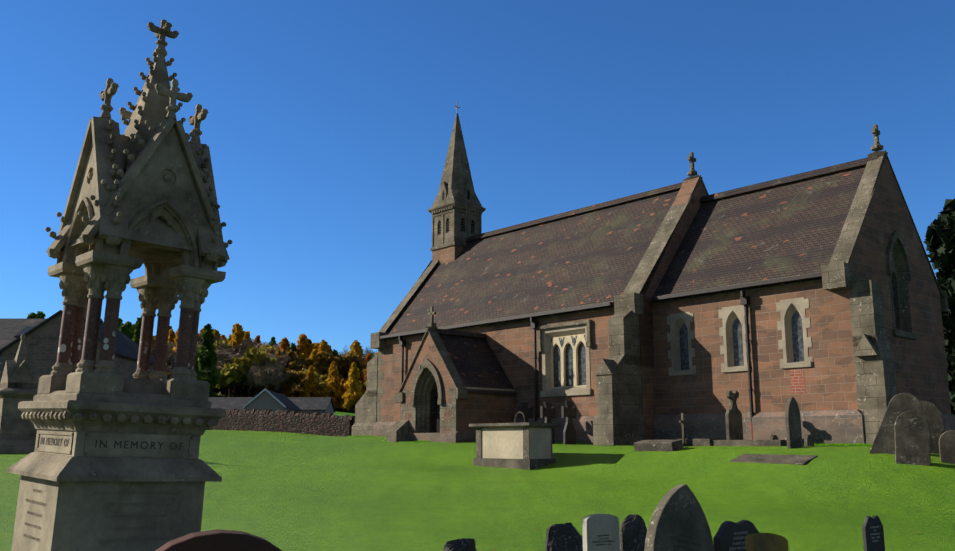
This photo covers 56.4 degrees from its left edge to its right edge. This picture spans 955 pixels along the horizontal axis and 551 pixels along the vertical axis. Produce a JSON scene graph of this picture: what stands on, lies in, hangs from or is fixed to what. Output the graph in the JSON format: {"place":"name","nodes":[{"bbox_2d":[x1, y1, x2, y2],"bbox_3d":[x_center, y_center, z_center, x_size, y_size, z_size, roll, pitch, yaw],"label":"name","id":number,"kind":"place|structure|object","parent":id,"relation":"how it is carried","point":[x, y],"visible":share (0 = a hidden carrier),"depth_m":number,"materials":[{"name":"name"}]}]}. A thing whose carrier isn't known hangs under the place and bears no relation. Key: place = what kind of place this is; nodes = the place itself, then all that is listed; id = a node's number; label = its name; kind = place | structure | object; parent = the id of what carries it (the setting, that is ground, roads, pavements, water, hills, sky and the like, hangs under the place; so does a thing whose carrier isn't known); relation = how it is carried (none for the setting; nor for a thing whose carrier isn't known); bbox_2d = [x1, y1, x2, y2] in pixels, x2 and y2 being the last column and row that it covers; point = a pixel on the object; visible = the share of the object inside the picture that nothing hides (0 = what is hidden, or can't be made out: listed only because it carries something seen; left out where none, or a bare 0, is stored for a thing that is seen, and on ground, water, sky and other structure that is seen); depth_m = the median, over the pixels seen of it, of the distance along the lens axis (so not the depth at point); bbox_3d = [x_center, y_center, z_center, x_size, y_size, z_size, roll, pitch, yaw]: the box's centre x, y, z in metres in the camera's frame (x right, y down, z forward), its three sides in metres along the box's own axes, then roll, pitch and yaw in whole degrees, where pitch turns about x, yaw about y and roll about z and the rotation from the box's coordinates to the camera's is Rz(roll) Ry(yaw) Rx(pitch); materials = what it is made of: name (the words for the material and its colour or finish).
{"place":"outdoors","nodes":[
{"label":"outdoors","id":0,"kind":"place"},
{"bbox_2d":[0,388,954,550],"bbox_3d":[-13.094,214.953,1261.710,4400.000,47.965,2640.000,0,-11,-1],"label":"ground","id":1,"kind":"structure","parent":0,"point":[429,496],"depth_m":16.43,"materials":[{"name":"green plant"}]},
{"bbox_2d":[0,334,37,453],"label":"pedestal tomb","id":2,"kind":"object","parent":1,"relation":"on","point":[18,384],"visible":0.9,"depth_m":23.03,"materials":[{"name":"stone"}]},
{"bbox_2d":[26,312,36,318],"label":"tree","id":3,"kind":"object","parent":1,"relation":"on","point":[31,315],"visible":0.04,"depth_m":151.75,"materials":[{"name":"green plant"}]},
{"bbox_2d":[36,311,45,318],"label":"tree","id":4,"kind":"object","parent":1,"relation":"on","point":[40,315],"visible":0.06,"depth_m":154.61,"materials":[{"name":"green plant"}]},
{"bbox_2d":[0,301,165,388],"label":"stone house","id":5,"kind":"structure","parent":1,"relation":"on","point":[42,339],"depth_m":46.84,"materials":[{"name":"stone"}]},
{"bbox_2d":[7,19,232,550],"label":"memorial","id":6,"kind":"object","parent":1,"relation":"on","point":[112,462],"visible":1,"depth_m":10.70,"materials":[{"name":"stone"}]},
{"bbox_2d":[117,318,122,328],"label":"tree","id":7,"kind":"object","parent":1,"relation":"on","point":[120,320],"visible":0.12,"depth_m":163.46,"materials":[{"name":"green plant"}]},
{"bbox_2d":[118,323,129,337],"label":"tree","id":8,"kind":"object","parent":1,"relation":"on","point":[123,328],"visible":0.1,"depth_m":152.72,"materials":[{"name":"green plant"}]},
{"bbox_2d":[125,321,133,339],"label":"tree","id":9,"kind":"object","parent":1,"relation":"on","point":[130,329],"visible":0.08,"depth_m":183.38,"materials":[{"name":"green plant"}]},
{"bbox_2d":[131,316,151,350],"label":"tree","id":10,"kind":"object","parent":1,"relation":"on","point":[136,336],"visible":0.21,"depth_m":157.34,"materials":[{"name":"green plant"}]},
{"bbox_2d":[165,360,174,378],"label":"tree","id":11,"kind":"object","parent":1,"relation":"on","point":[169,373],"visible":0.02,"depth_m":312.70,"materials":[{"name":"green plant"}]},
{"bbox_2d":[168,330,175,348],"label":"hill tree","id":12,"kind":"object","parent":1,"relation":"on","point":[171,336],"visible":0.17,"depth_m":410.78,"materials":[{"name":"orange plant"}]},
{"bbox_2d":[173,328,178,351],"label":"hill tree","id":13,"kind":"object","parent":1,"relation":"on","point":[175,341],"visible":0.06,"depth_m":390.41,"materials":[{"name":"orange plant"}]},
{"bbox_2d":[153,342,199,376],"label":"tree","id":14,"kind":"object","parent":1,"relation":"on","point":[171,355],"visible":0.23,"depth_m":311.33,"materials":[{"name":"brown plant"}]},
{"bbox_2d":[194,352,202,380],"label":"tree","id":15,"kind":"object","parent":1,"relation":"on","point":[198,372],"visible":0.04,"depth_m":176.33,"materials":[{"name":"green plant"}]},
{"bbox_2d":[197,323,224,396],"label":"tree","id":16,"kind":"object","parent":1,"relation":"on","point":[207,360],"visible":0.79,"depth_m":186.85,"materials":[{"name":"green plant"}]},
{"bbox_2d":[197,334,227,343],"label":"hill tree","id":17,"kind":"object","parent":1,"relation":"on","point":[217,338],"depth_m":460.61,"materials":[{"name":"brown plant"}]},
{"bbox_2d":[212,329,221,340],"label":"hill tree","id":18,"kind":"object","parent":1,"relation":"on","point":[215,332],"visible":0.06,"depth_m":493.13,"materials":[{"name":"orange plant"}]},
{"bbox_2d":[196,342,239,368],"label":"tree","id":19,"kind":"object","parent":1,"relation":"on","point":[223,347],"visible":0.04,"depth_m":332.88,"materials":[{"name":"brown plant"}]},
{"bbox_2d":[155,529,281,550],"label":"gravestone","id":20,"kind":"object","parent":1,"relation":"on","point":[220,540],"visible":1,"depth_m":3.46,"materials":[{"name":"stone"}]},
{"bbox_2d":[198,339,241,395],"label":"hill tree","id":21,"kind":"object","parent":1,"relation":"on","point":[215,345],"visible":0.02,"depth_m":397.89,"materials":[{"name":"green plant"}]},
{"bbox_2d":[215,350,241,396],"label":"tree","id":22,"kind":"object","parent":1,"relation":"on","point":[231,382],"visible":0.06,"depth_m":312.78,"materials":[{"name":"brown plant"}]},
{"bbox_2d":[216,358,243,396],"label":"tree","id":23,"kind":"object","parent":1,"relation":"on","point":[231,360],"visible":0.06,"depth_m":307.38,"materials":[{"name":"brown plant"}]},
{"bbox_2d":[215,362,246,396],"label":"tree","id":24,"kind":"object","parent":1,"relation":"on","point":[230,373],"visible":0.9,"depth_m":297.20,"materials":[{"name":"green plant"}]},
{"bbox_2d":[216,348,247,396],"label":"tree","id":25,"kind":"object","parent":1,"relation":"on","point":[221,358],"visible":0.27,"depth_m":305.80,"materials":[{"name":"brown plant"}]},
{"bbox_2d":[224,346,243,396],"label":"tree","id":26,"kind":"object","parent":1,"relation":"on","point":[238,383],"visible":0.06,"depth_m":330.21,"materials":[{"name":"brown plant"}]},
{"bbox_2d":[220,323,248,396],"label":"hill tree","id":27,"kind":"object","parent":1,"relation":"on","point":[238,333],"visible":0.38,"depth_m":406.27,"materials":[{"name":"orange plant"}]},
{"bbox_2d":[227,338,256,393],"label":"hill tree","id":28,"kind":"object","parent":1,"relation":"on","point":[245,344],"visible":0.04,"depth_m":400.42,"materials":[{"name":"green plant"}]},
{"bbox_2d":[243,331,251,392],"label":"hill tree","id":29,"kind":"object","parent":1,"relation":"on","point":[247,334],"visible":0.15,"depth_m":468.69,"materials":[{"name":"orange plant"}]},
{"bbox_2d":[233,370,268,396],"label":"tree","id":30,"kind":"object","parent":1,"relation":"on","point":[251,385],"visible":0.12,"depth_m":303.10,"materials":[{"name":"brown plant"}]},
{"bbox_2d":[232,346,275,395],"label":"tree","id":31,"kind":"object","parent":1,"relation":"on","point":[249,358],"visible":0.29,"depth_m":302.75,"materials":[{"name":"green plant"}]},
{"bbox_2d":[237,346,274,396],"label":"hill tree","id":32,"kind":"object","parent":1,"relation":"on","point":[269,351],"visible":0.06,"depth_m":392.26,"materials":[{"name":"plant"}]},
{"bbox_2d":[254,335,261,344],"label":"hill tree","id":33,"kind":"object","parent":1,"relation":"on","point":[257,339],"visible":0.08,"depth_m":560.54,"materials":[{"name":"brown plant"}]},
{"bbox_2d":[252,340,278,348],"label":"hill tree","id":34,"kind":"object","parent":1,"relation":"on","point":[273,346],"depth_m":498.51,"materials":[{"name":"plant"}]},
{"bbox_2d":[242,356,289,390],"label":"tree","id":35,"kind":"object","parent":1,"relation":"on","point":[270,375],"visible":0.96,"depth_m":295.73,"materials":[{"name":"brown plant"}]},
{"bbox_2d":[259,345,275,351],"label":"hill tree","id":36,"kind":"object","parent":1,"relation":"on","point":[268,348],"depth_m":430.12,"materials":[{"name":"green plant"}]},
{"bbox_2d":[208,388,334,414],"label":"outbuildings","id":37,"kind":"structure","parent":1,"relation":"on","point":[265,398],"depth_m":136.30,"materials":[{"name":"stone"}]},
{"bbox_2d":[269,337,275,345],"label":"hill tree","id":38,"kind":"object","parent":1,"relation":"on","point":[272,341],"visible":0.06,"depth_m":550.45,"materials":[{"name":"green plant"}]},
{"bbox_2d":[261,350,290,390],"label":"tree","id":39,"kind":"object","parent":1,"relation":"on","point":[280,360],"visible":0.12,"depth_m":340.21,"materials":[{"name":"brown plant"}]},
{"bbox_2d":[207,408,354,436],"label":"boundary wall","id":40,"kind":"structure","parent":1,"relation":"on","point":[325,424],"depth_m":38.50,"materials":[{"name":"grey stone"}]},
{"bbox_2d":[257,348,307,371],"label":"hill tree","id":41,"kind":"object","parent":1,"relation":"on","point":[292,362],"visible":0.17,"depth_m":388.23,"materials":[{"name":"brown plant"}]},
{"bbox_2d":[261,368,304,392],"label":"tree","id":42,"kind":"object","parent":1,"relation":"on","point":[296,376],"visible":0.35,"depth_m":306.10,"materials":[{"name":"brown plant"}]},
{"bbox_2d":[278,337,294,396],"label":"hill tree","id":43,"kind":"object","parent":1,"relation":"on","point":[284,344],"visible":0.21,"depth_m":412.16,"materials":[{"name":"orange plant"}]},
{"bbox_2d":[290,342,296,351],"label":"hill tree","id":44,"kind":"object","parent":1,"relation":"on","point":[293,347],"visible":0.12,"depth_m":419.37,"materials":[{"name":"green plant"}]},
{"bbox_2d":[296,334,309,358],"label":"hill tree","id":45,"kind":"object","parent":1,"relation":"on","point":[303,343],"visible":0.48,"depth_m":420.73,"materials":[{"name":"orange plant"}]},
{"bbox_2d":[289,369,323,393],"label":"tree","id":46,"kind":"object","parent":1,"relation":"on","point":[305,371],"visible":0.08,"depth_m":321.97,"materials":[{"name":"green plant"}]},
{"bbox_2d":[292,376,324,396],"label":"tree","id":47,"kind":"object","parent":1,"relation":"on","point":[297,391],"visible":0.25,"depth_m":312.43,"materials":[{"name":"brown plant"}]},
{"bbox_2d":[300,366,320,396],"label":"tree","id":48,"kind":"object","parent":1,"relation":"on","point":[310,384],"visible":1,"depth_m":303.35,"materials":[{"name":"orange plant"}]},
{"bbox_2d":[307,344,314,357],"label":"hill tree","id":49,"kind":"object","parent":1,"relation":"on","point":[310,348],"visible":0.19,"depth_m":420.23,"materials":[{"name":"orange plant"}]},
{"bbox_2d":[307,349,321,374],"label":"hill tree","id":50,"kind":"object","parent":1,"relation":"on","point":[313,358],"visible":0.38,"depth_m":388.07,"materials":[{"name":"orange plant"}]},
{"bbox_2d":[318,340,330,374],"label":"hill tree","id":51,"kind":"object","parent":1,"relation":"on","point":[323,345],"visible":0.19,"depth_m":395.94,"materials":[{"name":"orange plant"}]},
{"bbox_2d":[319,374,340,381],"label":"tree","id":52,"kind":"object","parent":1,"relation":"on","point":[323,377],"visible":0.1,"depth_m":352.48,"materials":[{"name":"orange plant"}]},
{"bbox_2d":[317,381,343,396],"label":"tree","id":53,"kind":"object","parent":1,"relation":"on","point":[322,385],"visible":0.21,"depth_m":315.26,"materials":[{"name":"plant"}]},
{"bbox_2d":[298,350,364,374],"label":"hill tree","id":54,"kind":"object","parent":1,"relation":"on","point":[328,358],"visible":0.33,"depth_m":389.56,"materials":[{"name":"brown plant"}]},
{"bbox_2d":[321,361,343,408],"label":"tree","id":55,"kind":"object","parent":1,"relation":"on","point":[333,390],"visible":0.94,"depth_m":298.82,"materials":[{"name":"orange plant"}]},
{"bbox_2d":[332,349,338,407],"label":"hill tree","id":56,"kind":"object","parent":1,"relation":"on","point":[334,352],"visible":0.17,"depth_m":394.13,"materials":[{"name":"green plant"}]},
{"bbox_2d":[334,379,346,411],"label":"tree","id":57,"kind":"object","parent":1,"relation":"on","point":[336,403],"visible":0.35,"depth_m":336.61,"materials":[{"name":"brown plant"}]},
{"bbox_2d":[328,352,364,410],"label":"hill tree","id":58,"kind":"object","parent":1,"relation":"on","point":[347,366],"visible":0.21,"depth_m":392.20,"materials":[{"name":"orange plant"}]},
{"bbox_2d":[340,379,354,412],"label":"tree","id":59,"kind":"object","parent":1,"relation":"on","point":[341,398],"visible":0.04,"depth_m":323.59,"materials":[{"name":"orange plant"}]},
{"bbox_2d":[342,362,362,412],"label":"tree","id":60,"kind":"object","parent":1,"relation":"on","point":[353,394],"visible":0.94,"depth_m":289.79,"materials":[{"name":"orange plant"}]},
{"bbox_2d":[349,340,363,411],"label":"hill tree","id":61,"kind":"object","parent":1,"relation":"on","point":[355,346],"visible":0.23,"depth_m":404.23,"materials":[{"name":"orange plant"}]},
{"bbox_2d":[338,346,376,358],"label":"hill tree","id":62,"kind":"object","parent":1,"relation":"on","point":[366,351],"visible":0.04,"depth_m":421.33,"materials":[{"name":"plant"}]},
{"bbox_2d":[350,372,365,410],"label":"tree","id":63,"kind":"object","parent":1,"relation":"on","point":[362,380],"visible":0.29,"depth_m":296.88,"materials":[{"name":"brown plant"}]},
{"bbox_2d":[364,368,366,381],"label":"tree","id":64,"kind":"object","parent":1,"relation":"on","point":[365,374],"visible":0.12,"depth_m":323.13,"materials":[{"name":"orange plant"}]},
{"bbox_2d":[364,353,371,364],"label":"hill tree","id":65,"kind":"object","parent":1,"relation":"on","point":[368,356],"visible":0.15,"depth_m":409.46,"materials":[{"name":"orange plant"}]},
{"bbox_2d":[443,538,476,550],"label":"rough stone","id":66,"kind":"object","parent":1,"relation":"on","point":[465,544],"visible":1,"depth_m":8.64,"materials":[{"name":"black stone"}]},
{"bbox_2d":[469,422,559,469],"bbox_3d":[0.900,4.291,22.278,1.060,1.170,2.180,9,-14,-41],"label":"chest tomb","id":67,"kind":"object","parent":1,"relation":"on","point":[526,446],"visible":0.94,"depth_m":21.77,"materials":[{"name":"stone"}]},
{"bbox_2d":[518,402,532,422],"bbox_3d":[1.463,4.540,27.218,0.560,1.320,0.090,9,-14,-41],"label":"cross headstone","id":68,"kind":"object","parent":1,"relation":"on","point":[526,410],"visible":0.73,"depth_m":27.24,"materials":[{"name":"stone"}]},
{"bbox_2d":[540,402,555,443],"bbox_3d":[2.102,4.433,26.514,0.560,1.320,0.090,9,-14,-41],"label":"cross headstone","id":69,"kind":"object","parent":1,"relation":"on","point":[547,411],"visible":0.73,"depth_m":26.52,"materials":[{"name":"stone"}]},
{"bbox_2d":[545,522,582,550],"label":"rough stone","id":70,"kind":"object","parent":1,"relation":"on","point":[564,537],"visible":0.96,"depth_m":10.06,"materials":[{"name":"black stone"}]},
{"bbox_2d":[561,402,576,443],"bbox_3d":[2.668,4.337,25.891,0.560,1.320,0.090,9,-14,-41],"label":"cross headstone","id":71,"kind":"object","parent":1,"relation":"on","point":[568,411],"visible":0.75,"depth_m":25.84,"materials":[{"name":"stone"}]},
{"bbox_2d":[582,514,619,550],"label":"war grave headstone","id":72,"kind":"object","parent":1,"relation":"on","point":[600,532],"visible":1,"depth_m":8.58,"materials":[{"name":"stone"}]},
{"bbox_2d":[346,435,871,445],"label":"grass tufts","id":73,"kind":"object","parent":1,"relation":"on","point":[841,444],"visible":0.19,"depth_m":21.41,"materials":[{"name":"green plant"}]},
{"bbox_2d":[619,514,646,550],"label":"rough stone","id":74,"kind":"object","parent":1,"relation":"on","point":[632,533],"visible":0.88,"depth_m":10.59,"materials":[{"name":"black stone"}]},
{"bbox_2d":[352,101,954,445],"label":"church","id":75,"kind":"structure","parent":1,"relation":"on","point":[819,296],"depth_m":25.59,"materials":[{"name":"red stone"}]},
{"bbox_2d":[634,440,682,451],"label":"grave slab","id":76,"kind":"structure","parent":1,"relation":"on","point":[659,445],"depth_m":21.23,"materials":[{"name":"grey stone"}]},
{"bbox_2d":[644,484,713,550],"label":"gravestone","id":77,"kind":"object","parent":1,"relation":"on","point":[678,521],"visible":1,"depth_m":7.44,"materials":[{"name":"grey stone"}]},
{"bbox_2d":[679,413,689,446],"bbox_3d":[5.094,3.857,22.039,0.440,0.900,0.240,9,-14,-41],"label":"cross gravestone","id":78,"kind":"object","parent":1,"relation":"on","point":[682,421],"visible":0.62,"depth_m":22.01,"materials":[{"name":"grey stone"}]},
{"bbox_2d":[677,439,719,445],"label":"grave kerb","id":79,"kind":"structure","parent":1,"relation":"on","point":[699,442],"depth_m":21.79,"materials":[{"name":"grey stone"}]},
{"bbox_2d":[725,390,742,439],"bbox_3d":[6.416,3.616,22.290,0.620,1.464,0.100,9,-14,-41],"label":"gravestone","id":80,"kind":"object","parent":1,"relation":"on","point":[734,423],"visible":0.77,"depth_m":22.25,"materials":[{"name":"grey stone"}]},
{"bbox_2d":[713,520,758,550],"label":"gravestone","id":81,"kind":"object","parent":1,"relation":"on","point":[730,536],"visible":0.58,"depth_m":9.15,"materials":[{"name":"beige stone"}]},
{"bbox_2d":[711,440,786,445],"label":"grave kerb","id":82,"kind":"structure","parent":1,"relation":"on","point":[748,442],"depth_m":20.87,"materials":[{"name":"grey stone"}]},
{"bbox_2d":[745,533,788,550],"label":"gravestone","id":83,"kind":"object","parent":1,"relation":"on","point":[764,542],"visible":1,"depth_m":8.40,"materials":[{"name":"stone"}]},
{"bbox_2d":[729,454,817,464],"bbox_3d":[6.111,3.804,18.449,0.600,0.044,1.700,-10,0,-43],"label":"ledger","id":84,"kind":"object","parent":1,"relation":"on","point":[782,459],"visible":0.81,"depth_m":18.35,"materials":[{"name":"grey stone"}]},
{"bbox_2d":[770,435,778,439],"bbox_3d":[7.256,4.071,21.777,0.300,0.340,0.080,9,-14,-41],"label":"footstone","id":85,"kind":"object","parent":1,"relation":"on","point":[773,437],"visible":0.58,"depth_m":21.75,"materials":[{"name":"grey stone"}]},
{"bbox_2d":[785,397,802,448],"bbox_3d":[6.942,3.264,19.584,0.520,1.196,0.090,9,-14,-41],"label":"pointed headstone","id":86,"kind":"object","parent":1,"relation":"on","point":[793,426],"visible":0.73,"depth_m":19.51,"materials":[{"name":"grey stone"}]},
{"bbox_2d":[804,434,813,445],"bbox_3d":[7.553,3.793,20.297,0.300,0.340,0.080,9,-14,-41],"label":"footstone","id":87,"kind":"object","parent":1,"relation":"on","point":[808,440],"visible":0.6,"depth_m":20.25,"materials":[{"name":"grey stone"}]},
{"bbox_2d":[862,515,884,550],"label":"slate headstone","id":88,"kind":"object","parent":1,"relation":"on","point":[873,533],"visible":1,"depth_m":11.32,"materials":[{"name":"black stone"}]},
{"bbox_2d":[869,393,921,453],"bbox_3d":[8.302,2.988,17.599,0.600,1.400,0.100,22,-5,27],"label":"gravestone","id":89,"kind":"object","parent":1,"relation":"on","point":[884,439],"visible":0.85,"depth_m":17.61,"materials":[{"name":"grey stone"}]},
{"bbox_2d":[894,411,930,465],"bbox_3d":[8.249,3.114,16.905,0.600,1.080,0.100,-1,-13,23],"label":"round headstone","id":90,"kind":"object","parent":1,"relation":"on","point":[912,436],"visible":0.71,"depth_m":16.86,"materials":[{"name":"grey stone"}]},
{"bbox_2d":[920,401,944,453],"bbox_3d":[8.909,3.043,17.677,0.620,1.100,0.100,-6,-12,20],"label":"round headstone","id":91,"kind":"object","parent":1,"relation":"on","point":[931,413],"visible":0.33,"depth_m":17.59,"materials":[{"name":"grey stone"}]},
{"bbox_2d":[924,198,954,416],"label":"tree","id":92,"kind":"object","parent":1,"relation":"on","point":[939,242],"visible":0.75,"depth_m":46.44,"materials":[{"name":"green plant"}]},
{"bbox_2d":[939,430,954,463],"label":"round headstone","id":93,"kind":"object","parent":1,"relation":"on","point":[947,446],"visible":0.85,"depth_m":16.88,"materials":[{"name":"grey stone"}]},
{"bbox_2d":[0,0,954,356],"label":"sky","id":94,"kind":"structure","parent":0,"point":[327,128],"materials":[{"name":"blue"}]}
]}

